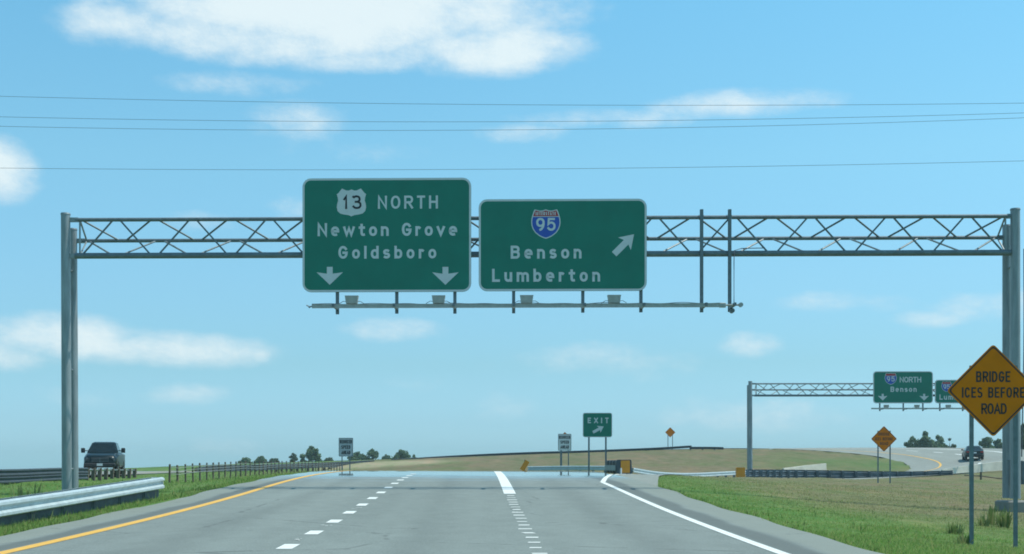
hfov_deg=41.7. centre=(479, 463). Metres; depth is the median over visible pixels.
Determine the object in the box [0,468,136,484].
guard rail
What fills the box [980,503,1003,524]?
weed clump
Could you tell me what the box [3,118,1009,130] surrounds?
power line
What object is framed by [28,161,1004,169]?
power line
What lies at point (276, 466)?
guard rail
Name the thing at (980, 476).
timber rail
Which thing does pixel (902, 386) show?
guide sign
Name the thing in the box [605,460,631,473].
crash cushion
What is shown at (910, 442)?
tree
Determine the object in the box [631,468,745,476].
guard rail
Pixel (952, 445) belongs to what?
tree
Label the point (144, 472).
opposite road
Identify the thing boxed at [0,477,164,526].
guard rail
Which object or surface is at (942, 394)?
guide sign
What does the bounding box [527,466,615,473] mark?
guard rail
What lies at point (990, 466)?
concrete barrier
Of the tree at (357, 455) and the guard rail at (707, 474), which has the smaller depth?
the guard rail at (707, 474)
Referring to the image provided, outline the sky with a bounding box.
[0,0,1023,468]
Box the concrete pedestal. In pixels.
[995,500,1023,512]
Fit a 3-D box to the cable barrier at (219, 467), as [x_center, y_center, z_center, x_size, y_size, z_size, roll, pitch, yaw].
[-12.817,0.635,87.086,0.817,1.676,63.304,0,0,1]
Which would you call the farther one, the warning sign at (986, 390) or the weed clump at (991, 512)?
the weed clump at (991, 512)
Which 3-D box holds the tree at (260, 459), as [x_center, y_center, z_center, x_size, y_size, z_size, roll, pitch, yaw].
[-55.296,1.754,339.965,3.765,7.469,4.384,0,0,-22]
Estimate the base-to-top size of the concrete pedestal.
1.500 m
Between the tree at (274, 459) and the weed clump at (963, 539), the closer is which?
the weed clump at (963, 539)
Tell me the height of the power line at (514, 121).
1.152 m
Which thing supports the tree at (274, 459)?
on the ground at (694, 460)
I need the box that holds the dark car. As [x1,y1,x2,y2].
[961,446,983,459]
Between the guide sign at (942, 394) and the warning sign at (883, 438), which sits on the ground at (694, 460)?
the warning sign at (883, 438)
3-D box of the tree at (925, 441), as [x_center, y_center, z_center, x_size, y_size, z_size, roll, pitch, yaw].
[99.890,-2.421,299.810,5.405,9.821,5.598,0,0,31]
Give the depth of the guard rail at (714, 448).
168.89 m
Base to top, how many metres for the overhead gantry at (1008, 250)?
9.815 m
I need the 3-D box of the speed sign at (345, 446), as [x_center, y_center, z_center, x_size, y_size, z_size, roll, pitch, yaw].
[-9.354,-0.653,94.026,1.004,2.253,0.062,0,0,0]
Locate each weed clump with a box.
[4,482,29,497]
[24,482,41,494]
[945,521,965,533]
[950,533,973,543]
[975,514,988,525]
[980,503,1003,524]
[994,507,1012,527]
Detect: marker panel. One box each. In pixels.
[520,460,528,470]
[736,467,744,476]
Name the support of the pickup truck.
on the opposite road at (144, 472)
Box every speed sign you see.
[339,438,352,469]
[558,434,570,465]
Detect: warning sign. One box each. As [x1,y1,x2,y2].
[665,427,674,446]
[871,426,895,482]
[948,345,1023,547]
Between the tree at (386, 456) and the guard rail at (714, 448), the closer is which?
the guard rail at (714, 448)
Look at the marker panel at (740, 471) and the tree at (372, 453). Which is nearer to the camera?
the marker panel at (740, 471)
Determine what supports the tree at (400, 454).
on the ground at (694, 460)
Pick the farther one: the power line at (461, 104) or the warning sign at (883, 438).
the warning sign at (883, 438)
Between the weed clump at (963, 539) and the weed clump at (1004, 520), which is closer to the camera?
the weed clump at (963, 539)
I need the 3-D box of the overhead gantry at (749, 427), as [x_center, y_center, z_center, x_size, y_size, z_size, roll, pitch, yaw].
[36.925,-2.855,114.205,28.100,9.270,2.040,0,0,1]
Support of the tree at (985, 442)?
on the ground at (694, 460)
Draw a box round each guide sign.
[303,178,470,291]
[479,199,646,290]
[873,371,932,402]
[935,380,957,402]
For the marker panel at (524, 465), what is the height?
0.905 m
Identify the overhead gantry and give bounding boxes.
[60,208,1023,498]
[747,381,964,468]
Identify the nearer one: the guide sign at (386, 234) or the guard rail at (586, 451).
the guide sign at (386, 234)
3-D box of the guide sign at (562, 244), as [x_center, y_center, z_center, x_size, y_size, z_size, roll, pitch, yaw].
[2.597,-6.835,42.127,5.254,2.879,0.112,0,0,1]
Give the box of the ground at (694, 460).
[0,449,1023,553]
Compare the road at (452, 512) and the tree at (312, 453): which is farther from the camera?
the tree at (312, 453)
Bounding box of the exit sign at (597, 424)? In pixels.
[583,413,611,472]
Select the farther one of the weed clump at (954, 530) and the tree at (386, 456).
the tree at (386, 456)
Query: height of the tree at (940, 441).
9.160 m
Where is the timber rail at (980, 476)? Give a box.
[964,472,1001,479]
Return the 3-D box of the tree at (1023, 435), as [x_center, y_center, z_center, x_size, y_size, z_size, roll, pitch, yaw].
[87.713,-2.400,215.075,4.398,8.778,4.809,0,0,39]
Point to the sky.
(181, 361)
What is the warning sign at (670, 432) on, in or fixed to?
on the ground at (694, 460)
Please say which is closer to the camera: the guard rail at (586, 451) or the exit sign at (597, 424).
the exit sign at (597, 424)
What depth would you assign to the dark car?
135.30 m
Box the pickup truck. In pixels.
[81,442,124,474]
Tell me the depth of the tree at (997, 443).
304.84 m
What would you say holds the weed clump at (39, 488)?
on the ground at (694, 460)
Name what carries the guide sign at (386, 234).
attached to the overhead gantry at (1008, 250)
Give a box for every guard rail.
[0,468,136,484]
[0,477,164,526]
[194,460,374,471]
[391,445,691,459]
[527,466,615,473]
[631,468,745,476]
[690,447,723,449]
[745,469,952,478]
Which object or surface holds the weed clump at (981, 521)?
on the ground at (694, 460)
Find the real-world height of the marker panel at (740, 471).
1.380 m
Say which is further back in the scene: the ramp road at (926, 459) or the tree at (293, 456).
the tree at (293, 456)
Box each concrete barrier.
[782,463,826,469]
[941,460,1023,474]
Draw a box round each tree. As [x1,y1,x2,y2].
[237,457,252,463]
[253,456,266,462]
[268,458,278,462]
[289,453,297,461]
[300,446,322,461]
[347,451,366,459]
[366,448,378,459]
[382,454,390,458]
[391,449,411,458]
[904,436,919,447]
[915,431,940,447]
[934,435,947,447]
[948,438,956,447]
[978,437,995,447]
[992,438,1001,448]
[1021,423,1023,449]
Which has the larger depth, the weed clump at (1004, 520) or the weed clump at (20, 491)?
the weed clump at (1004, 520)
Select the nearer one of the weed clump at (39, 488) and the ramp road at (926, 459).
the weed clump at (39, 488)
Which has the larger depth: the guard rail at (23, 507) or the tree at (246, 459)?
the tree at (246, 459)
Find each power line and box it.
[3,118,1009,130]
[4,96,1004,104]
[24,113,1008,121]
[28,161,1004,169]
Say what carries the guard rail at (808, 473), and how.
on the ground at (694, 460)
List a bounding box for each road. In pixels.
[0,470,882,553]
[90,471,232,474]
[167,448,1023,486]
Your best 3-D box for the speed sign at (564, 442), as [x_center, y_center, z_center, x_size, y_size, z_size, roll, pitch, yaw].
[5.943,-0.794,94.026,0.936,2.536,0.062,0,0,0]
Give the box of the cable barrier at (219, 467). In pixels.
[168,461,342,482]
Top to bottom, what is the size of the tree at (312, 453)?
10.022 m
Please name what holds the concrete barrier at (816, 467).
on the ground at (694, 460)

